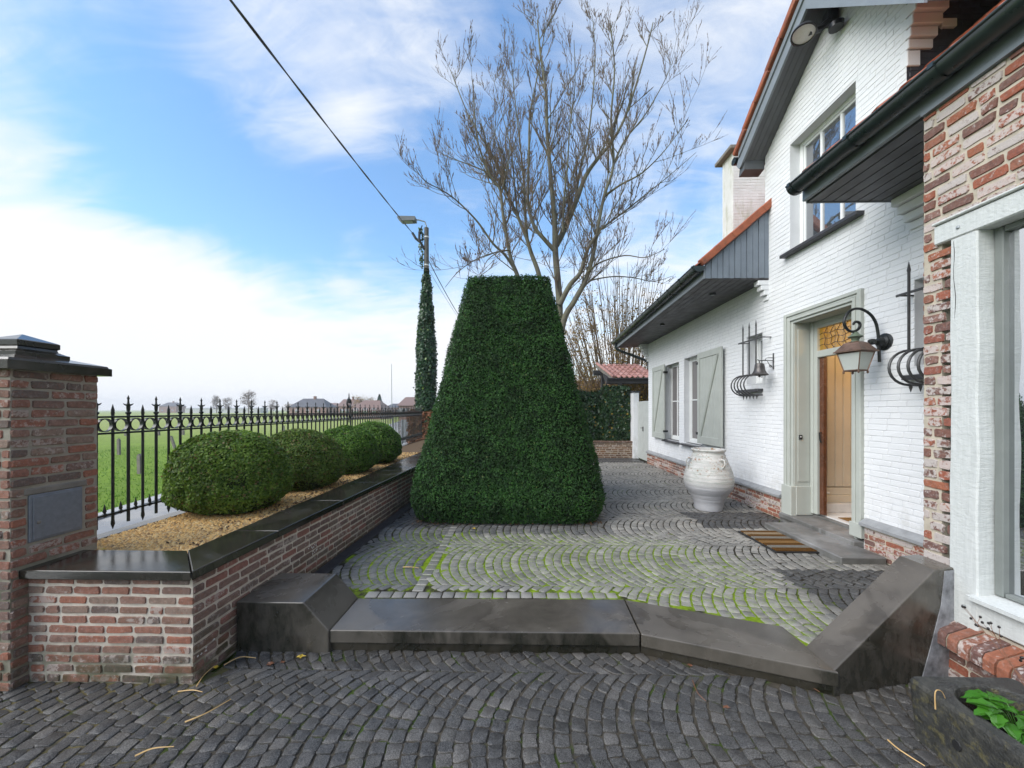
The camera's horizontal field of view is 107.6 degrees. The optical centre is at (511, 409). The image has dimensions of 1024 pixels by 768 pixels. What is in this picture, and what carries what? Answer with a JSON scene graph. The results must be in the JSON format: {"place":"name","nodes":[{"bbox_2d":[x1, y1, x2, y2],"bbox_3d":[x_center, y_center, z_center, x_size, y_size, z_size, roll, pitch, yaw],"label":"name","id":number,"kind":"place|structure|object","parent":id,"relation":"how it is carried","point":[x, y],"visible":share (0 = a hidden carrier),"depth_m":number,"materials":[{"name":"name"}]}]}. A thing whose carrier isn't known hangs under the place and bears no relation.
{"place":"outdoors","nodes":[
{"label":"outdoors","id":0,"kind":"place"},
{"bbox_2d":[159,401,185,412],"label":"house","id":1,"kind":"structure","parent":0,"point":[173,406],"depth_m":234.76,"materials":[{"name":"brick"}]},
{"bbox_2d":[185,407,267,412],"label":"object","id":2,"kind":"structure","parent":0,"point":[207,410],"depth_m":213.74,"materials":[{"name":"grey glass"}]},
{"bbox_2d":[97,422,400,534],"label":"road","id":3,"kind":"structure","parent":0,"point":[104,525],"depth_m":6.00,"materials":[{"name":"grey asphalt"}]},
{"bbox_2d":[391,364,391,403],"bbox_3d":[-10.275,-1.126,32.226,0.198,5.655,0.070,0,0,1],"label":"thin mast","id":4,"kind":"object","parent":3,"relation":"on","point":[391,383],"visible":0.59,"depth_m":32.21,"materials":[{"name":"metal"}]},
{"bbox_2d":[401,420,406,444],"bbox_3d":[-3.777,1.050,15.404,1.590,1.300,0.040,0,0,1],"label":"panel fence","id":5,"kind":"object","parent":3,"relation":"on","point":[405,442],"visible":0.07,"depth_m":15.40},
{"bbox_2d":[397,216,428,267],"bbox_3d":[-3.673,-2.750,14.056,1.191,8.900,0.350,0,0,1],"label":"street lamp","id":6,"kind":"object","parent":3,"relation":"on","point":[411,220],"visible":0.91,"depth_m":13.98,"materials":[{"name":"grey metal"}]},
{"bbox_2d":[229,0,412,232],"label":"overhead cable","id":7,"kind":"object","parent":6,"relation":"attached to","point":[269,50],"visible":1,"depth_m":5.63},
{"bbox_2d":[413,227,437,432],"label":"ivy leaves","id":8,"kind":"object","parent":6,"relation":"attached to","point":[426,383],"visible":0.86,"depth_m":13.83,"materials":[{"name":"green plant"}]},
{"bbox_2d":[429,261,457,313],"bbox_3d":[-2.831,-5.097,17.063,0.030,1.132,6.027,0,0,6],"label":"overhead cable","id":9,"kind":"object","parent":6,"relation":"attached to","point":[442,287],"visible":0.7,"depth_m":15.94,"materials":[{"name":"grey metal"}]},
{"bbox_2d":[289,396,336,414],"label":"house","id":10,"kind":"structure","parent":0,"point":[310,402],"depth_m":122.29,"materials":[{"name":"brick"}]},
{"bbox_2d":[338,398,359,415],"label":"house","id":11,"kind":"structure","parent":0,"point":[341,403],"depth_m":111.65,"materials":[{"name":"brick"}]},
{"bbox_2d":[353,400,391,418],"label":"house","id":12,"kind":"structure","parent":0,"point":[376,404],"depth_m":72.18,"materials":[{"name":"brick"}]},
{"bbox_2d":[389,404,398,414],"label":"house","id":13,"kind":"structure","parent":0,"point":[392,406],"depth_m":131.48,"materials":[{"name":"brick"}]},
{"bbox_2d":[0,0,791,409],"label":"sky","id":14,"kind":"structure","parent":0,"point":[177,218],"materials":[{"name":"blue"}]},
{"bbox_2d":[397,397,416,420],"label":"house","id":15,"kind":"structure","parent":0,"point":[408,402],"depth_m":60.97,"materials":[{"name":"brick"}]},
{"bbox_2d":[0,651,949,767],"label":"driveway","id":16,"kind":"structure","parent":0,"point":[209,675],"depth_m":2.10,"materials":[{"name":"grey stone"}]},
{"bbox_2d":[237,573,357,653],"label":"end block","id":17,"kind":"structure","parent":16,"relation":"on","point":[292,612],"depth_m":2.64,"materials":[{"name":"grey stone"}]},
{"bbox_2d":[0,650,950,767],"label":"driveway setts","id":18,"kind":"structure","parent":16,"relation":"on","point":[147,733],"depth_m":2.07,"materials":[{"name":"grey stone"}]},
{"bbox_2d":[0,334,111,691],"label":"brick pier","id":19,"kind":"structure","parent":18,"relation":"on","point":[48,452],"depth_m":2.40,"materials":[{"name":"red brick"}]},
{"bbox_2d":[135,746,173,756],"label":"dry twig","id":20,"kind":"object","parent":18,"relation":"on","point":[152,748],"visible":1,"depth_m":1.86,"materials":[{"name":"beige wood"}]},
{"bbox_2d":[178,689,201,691],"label":"dry twig","id":21,"kind":"object","parent":18,"relation":"on","point":[189,690],"visible":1,"depth_m":2.26,"materials":[{"name":"beige wood"}]},
{"bbox_2d":[185,699,230,722],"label":"dry twig","id":22,"kind":"object","parent":18,"relation":"on","point":[205,713],"visible":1,"depth_m":2.08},
{"bbox_2d":[224,656,254,664],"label":"dry twig","id":23,"kind":"object","parent":18,"relation":"on","point":[238,657],"visible":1,"depth_m":2.54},
{"bbox_2d":[887,739,924,765],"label":"dry twig","id":24,"kind":"object","parent":18,"relation":"on","point":[888,740],"visible":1,"depth_m":1.85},
{"bbox_2d":[910,676,1023,767],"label":"stone trough","id":25,"kind":"object","parent":18,"relation":"on","point":[952,730],"visible":0.73,"depth_m":1.80,"materials":[{"name":"grey stone"}]},
{"bbox_2d":[934,689,945,709],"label":"dry twig","id":26,"kind":"object","parent":25,"relation":"on","point":[935,697],"visible":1,"depth_m":1.79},
{"bbox_2d":[960,689,1023,744],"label":"green plant","id":27,"kind":"object","parent":25,"relation":"on","point":[991,706],"visible":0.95,"depth_m":1.72,"materials":[{"name":"green plant"}]},
{"bbox_2d":[961,605,1023,684],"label":"dried flower","id":28,"kind":"object","parent":25,"relation":"on","point":[1001,636],"visible":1,"depth_m":2.04,"materials":[{"name":"brown plant"}]},
{"bbox_2d":[1014,711,1023,733],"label":"green plant","id":29,"kind":"object","parent":25,"relation":"on","point":[1021,716],"visible":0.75,"depth_m":1.67,"materials":[{"name":"green plant"}]},
{"bbox_2d":[330,599,837,694],"bbox_3d":[0.349,1.635,2.786,3.287,0.170,0.716,0,0,8],"label":"stone step","id":30,"kind":"object","parent":16,"relation":"on","point":[773,653],"visible":1,"depth_m":2.64,"materials":[{"name":"grey stone"}]},
{"bbox_2d":[806,554,953,696],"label":"ramp block","id":31,"kind":"structure","parent":16,"relation":"on","point":[888,623],"depth_m":2.35,"materials":[{"name":"grey stone"}]},
{"bbox_2d":[98,410,863,671],"bbox_3d":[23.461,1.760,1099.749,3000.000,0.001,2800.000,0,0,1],"label":"ground","id":32,"kind":"structure","parent":0,"point":[104,442],"depth_m":21.64,"materials":[{"name":"green plant"}]},
{"bbox_2d":[117,438,120,454],"bbox_3d":[-15.428,1.449,14.716,0.100,0.662,0.072,0,0,1],"label":"meadow post","id":33,"kind":"object","parent":32,"relation":"on","point":[119,446],"visible":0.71,"depth_m":14.69,"materials":[{"name":"concrete"}]},
{"bbox_2d":[98,446,171,510],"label":"grass","id":34,"kind":"structure","parent":32,"relation":"on","point":[102,455],"depth_m":9.66,"materials":[{"name":"green plant"}]},
{"bbox_2d":[137,454,140,473],"bbox_3d":[-10.260,1.493,10.334,0.100,0.574,0.072,0,0,1],"label":"meadow post","id":35,"kind":"object","parent":32,"relation":"on","point":[138,463],"visible":0.77,"depth_m":10.30,"materials":[{"name":"wood"}]},
{"bbox_2d":[170,436,176,448],"bbox_3d":[-14.319,1.434,15.874,0.310,0.692,0.072,0,0,1],"label":"meadow post","id":36,"kind":"object","parent":32,"relation":"on","point":[172,441],"visible":0.65,"depth_m":15.84,"materials":[{"name":"concrete"}]},
{"bbox_2d":[211,395,219,412],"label":"tree","id":37,"kind":"object","parent":32,"relation":"on","point":[214,401],"visible":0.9,"depth_m":193.05,"materials":[{"name":"grey plant"}]},
{"bbox_2d":[19,439,424,683],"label":"planter wall","id":38,"kind":"structure","parent":32,"relation":"on","point":[140,616],"depth_m":2.35,"materials":[{"name":"brick"}]},
{"bbox_2d":[97,394,422,529],"bbox_3d":[-3.252,0.340,7.913,0.048,1.380,10.516,0,0,1],"label":"iron fence","id":39,"kind":"object","parent":38,"relation":"on","point":[415,414],"visible":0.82,"depth_m":4.01,"materials":[{"name":"black metal"}]},
{"bbox_2d":[96,440,424,553],"bbox_3d":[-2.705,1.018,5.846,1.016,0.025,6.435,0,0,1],"label":"gravel","id":40,"kind":"structure","parent":38,"relation":"in","point":[143,537],"depth_m":3.22,"materials":[{"name":"beige gravel"}]},
{"bbox_2d":[160,429,293,515],"bbox_3d":[-2.896,0.627,3.872,1.194,0.874,0.931,0,0,1],"label":"box bush","id":41,"kind":"object","parent":40,"relation":"on","point":[233,472],"visible":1,"depth_m":3.55,"materials":[{"name":"green plant"}]},
{"bbox_2d":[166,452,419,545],"bbox_3d":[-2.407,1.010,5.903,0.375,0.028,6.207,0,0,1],"label":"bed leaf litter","id":42,"kind":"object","parent":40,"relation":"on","point":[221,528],"visible":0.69,"depth_m":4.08,"materials":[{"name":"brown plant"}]},
{"bbox_2d":[270,428,346,491],"bbox_3d":[-2.793,0.650,4.963,1.164,0.837,0.909,0,0,1],"label":"box bush","id":43,"kind":"object","parent":40,"relation":"on","point":[318,460],"visible":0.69,"depth_m":4.71,"materials":[{"name":"green plant"}]},
{"bbox_2d":[322,425,378,473],"bbox_3d":[-2.762,0.654,6.178,1.114,0.836,0.922,0,0,1],"label":"box bush","id":44,"kind":"object","parent":40,"relation":"on","point":[359,447],"visible":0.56,"depth_m":5.93,"materials":[{"name":"green plant"}]},
{"bbox_2d":[354,420,401,463],"bbox_3d":[-2.729,0.628,7.343,1.139,0.864,0.961,0,0,1],"label":"box bush","id":45,"kind":"object","parent":40,"relation":"on","point":[388,439],"visible":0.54,"depth_m":7.10,"materials":[{"name":"green plant"}]},
{"bbox_2d":[221,397,231,409],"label":"tree","id":46,"kind":"object","parent":32,"relation":"on","point":[225,402],"visible":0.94,"depth_m":203.07,"materials":[{"name":"grey plant"}]},
{"bbox_2d":[239,388,256,413],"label":"tree","id":47,"kind":"object","parent":32,"relation":"on","point":[248,401],"visible":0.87,"depth_m":152.03,"materials":[{"name":"grey plant"}]},
{"bbox_2d":[98,421,400,519],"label":"road kerb","id":48,"kind":"structure","parent":32,"relation":"on","point":[132,504],"depth_m":6.75,"materials":[{"name":"concrete"}]},
{"bbox_2d":[267,398,278,410],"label":"tree","id":49,"kind":"object","parent":32,"relation":"on","point":[272,406],"visible":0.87,"depth_m":172.15,"materials":[{"name":"grey plant"}]},
{"bbox_2d":[352,395,375,406],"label":"tree","id":50,"kind":"object","parent":32,"relation":"on","point":[360,401],"visible":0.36,"depth_m":80.70,"materials":[{"name":"brown plant"}]},
{"bbox_2d":[408,408,431,442],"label":"beech hedge","id":51,"kind":"object","parent":32,"relation":"on","point":[428,413],"visible":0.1,"depth_m":13.65,"materials":[{"name":"brown plant"}]},
{"bbox_2d":[571,340,598,389],"bbox_3d":[2.925,-0.821,17.797,4.088,5.069,2.995,0,0,-39],"label":"half bare shrub","id":52,"kind":"object","parent":32,"relation":"on","point":[580,385],"visible":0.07,"depth_m":17.69,"materials":[{"name":"brown plant"}]},
{"bbox_2d":[564,250,671,400],"bbox_3d":[4.699,-2.529,16.180,6.479,8.480,6.288,0,0,1],"label":"hornbeam","id":53,"kind":"object","parent":32,"relation":"on","point":[593,328],"visible":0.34,"depth_m":15.81,"materials":[{"name":"brown plant"}]},
{"bbox_2d":[593,362,647,440],"bbox_3d":[5.021,-0.107,14.504,3.542,3.642,3.514,0,0,-35],"label":"yellow shrub","id":54,"kind":"object","parent":32,"relation":"on","point":[638,387],"visible":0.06,"depth_m":14.16,"materials":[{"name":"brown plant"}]},
{"bbox_2d":[611,0,1023,682],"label":"house","id":55,"kind":"structure","parent":32,"relation":"on","point":[871,160],"depth_m":3.78,"materials":[{"name":"white paint"}]},
{"bbox_2d":[638,401,647,460],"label":"side gate","id":56,"kind":"structure","parent":55,"relation":"attached to","point":[642,428],"depth_m":11.47,"materials":[{"name":"grey paint"}]},
{"bbox_2d":[661,363,679,443],"bbox_3d":[3.993,-0.182,9.254,0.270,1.955,0.895,0,0,1],"label":"window","id":57,"kind":"structure","parent":55,"relation":"in","point":[674,368],"depth_m":9.46,"materials":[{"name":"white paint"}]},
{"bbox_2d":[678,357,701,446],"bbox_3d":[3.970,-0.188,8.175,0.270,1.965,0.995,0,0,1],"label":"window","id":58,"kind":"structure","parent":55,"relation":"in","point":[693,367],"depth_m":8.43,"materials":[{"name":"white paint"}]},
{"bbox_2d":[756,335,762,383],"bbox_3d":[4.059,-0.815,5.995,0.060,0.790,0.400,0,0,1],"label":"window","id":59,"kind":"structure","parent":55,"relation":"in","point":[759,341],"depth_m":6.13,"materials":[{"name":"white paint"}]},
{"bbox_2d":[751,353,773,376],"bbox_3d":[3.688,-0.661,5.525,0.299,0.358,0.231,0,0,32],"label":"door bell","id":60,"kind":"object","parent":55,"relation":"attached to","point":[759,370],"depth_m":5.50,"materials":[{"name":"grey metal"}]},
{"bbox_2d":[790,8,844,46],"bbox_3d":[3.589,-4.570,4.431,0.506,0.300,0.256,0,0,12],"label":"floodlight","id":61,"kind":"object","parent":55,"relation":"attached to","point":[804,33],"visible":0.99,"depth_m":4.39,"materials":[{"name":"black plastic"}]},
{"bbox_2d":[779,92,864,258],"bbox_3d":[3.898,-2.905,4.683,0.285,1.550,1.210,0,0,1],"label":"window","id":62,"kind":"structure","parent":55,"relation":"in","point":[817,220],"depth_m":4.78,"materials":[{"name":"white paint"}]},
{"bbox_2d":[819,357,826,514],"bbox_3d":[4.114,0.346,4.980,0.087,2.088,0.063,0,0,1],"label":"front door","id":63,"kind":"structure","parent":55,"relation":"in","point":[823,360],"depth_m":4.95,"materials":[{"name":"brown wood"}]},
{"bbox_2d":[838,517,850,520],"bbox_3d":[4.470,1.395,4.631,0.500,0.008,0.450,0,0,1],"label":"indoor mat","id":64,"kind":"object","parent":55,"relation":"on","point":[847,518],"visible":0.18,"depth_m":4.81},
{"bbox_2d":[833,307,892,374],"bbox_3d":[3.615,-0.714,3.870,0.451,0.684,0.283,0,0,-10],"label":"wall lantern","id":65,"kind":"object","parent":55,"relation":"attached to","point":[855,354],"depth_m":3.83,"materials":[{"name":"black paint"}]},
{"bbox_2d":[995,218,1023,604],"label":"picture window","id":66,"kind":"structure","parent":55,"relation":"in","point":[1009,238],"depth_m":2.23,"materials":[{"name":"white glass"}]},
{"bbox_2d":[316,458,889,645],"bbox_3d":[1.046,1.559,8.000,5.950,0.001,11.160,0,0,1],"label":"terrace bedding","id":67,"kind":"object","parent":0,"point":[358,593],"visible":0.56,"depth_m":3.62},
{"bbox_2d":[314,502,411,573],"bbox_3d":[-1.663,1.556,6.090,0.130,0.028,5.916,0,0,4],"label":"drain channel","id":68,"kind":"object","parent":67,"relation":"on","point":[333,563],"visible":0.41,"depth_m":4.33,"materials":[{"name":"stone"}]},
{"bbox_2d":[393,0,726,331],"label":"bare tree","id":69,"kind":"object","parent":67,"relation":"on","point":[492,175],"visible":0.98,"depth_m":11.70,"materials":[{"name":"grey plant"}]},
{"bbox_2d":[332,458,888,643],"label":"terrace setts","id":70,"kind":"structure","parent":67,"relation":"on","point":[683,563],"depth_m":3.88,"materials":[{"name":"stone"}]},
{"bbox_2d":[412,525,457,590],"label":"edge setts","id":71,"kind":"structure","parent":70,"relation":"on","point":[423,581],"depth_m":3.85,"materials":[{"name":"stone"}]},
{"bbox_2d":[365,592,616,598],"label":"edge setts","id":72,"kind":"structure","parent":70,"relation":"on","point":[483,595],"depth_m":3.14,"materials":[{"name":"stone"}]},
{"bbox_2d":[412,520,601,525],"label":"leaf litter","id":73,"kind":"object","parent":70,"relation":"on","point":[515,523],"visible":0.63,"depth_m":5.12,"materials":[{"name":"brown plant"}]},
{"bbox_2d":[409,273,606,524],"bbox_3d":[-0.049,-0.276,6.383,2.914,3.679,2.918,0,0,1],"label":"yew topiary","id":74,"kind":"object","parent":70,"relation":"on","point":[508,438],"visible":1,"depth_m":5.27,"materials":[{"name":"green plant"}]},
{"bbox_2d":[593,440,632,457],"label":"garden wall","id":75,"kind":"structure","parent":70,"relation":"on","point":[614,449],"depth_m":12.13,"materials":[{"name":"brick"}]},
{"bbox_2d":[578,384,630,440],"bbox_3d":[2.667,0.102,12.800,2.986,1.962,1.188,0,0,1],"label":"ivy hedge","id":76,"kind":"object","parent":75,"relation":"on","point":[607,408],"visible":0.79,"depth_m":12.34,"materials":[{"name":"green plant"}]},
{"bbox_2d":[629,391,639,458],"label":"white pier","id":77,"kind":"structure","parent":70,"relation":"on","point":[634,414],"depth_m":12.02,"materials":[{"name":"paint"}]},
{"bbox_2d":[683,447,734,511],"bbox_3d":[3.078,1.078,5.886,0.719,0.944,0.714,0,0,1],"label":"urn","id":78,"kind":"object","parent":70,"relation":"on","point":[709,480],"visible":1,"depth_m":5.66,"materials":[{"name":"ceramic"}]},
{"bbox_2d":[738,530,819,552],"bbox_3d":[3.102,1.537,4.410,0.485,0.026,0.710,0,0,1],"label":"doormat","id":79,"kind":"object","parent":70,"relation":"on","point":[775,541],"visible":1,"depth_m":4.31,"materials":[{"name":"brown fabric"}]},
{"bbox_2d":[593,362,647,386],"bbox_3d":[4.035,-0.057,13.544,2.050,3.514,1.453,0,0,1],"label":"tiled roof","id":80,"kind":"object","parent":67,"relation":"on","point":[607,372],"visible":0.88,"depth_m":13.35,"materials":[{"name":"tile"}]}
]}

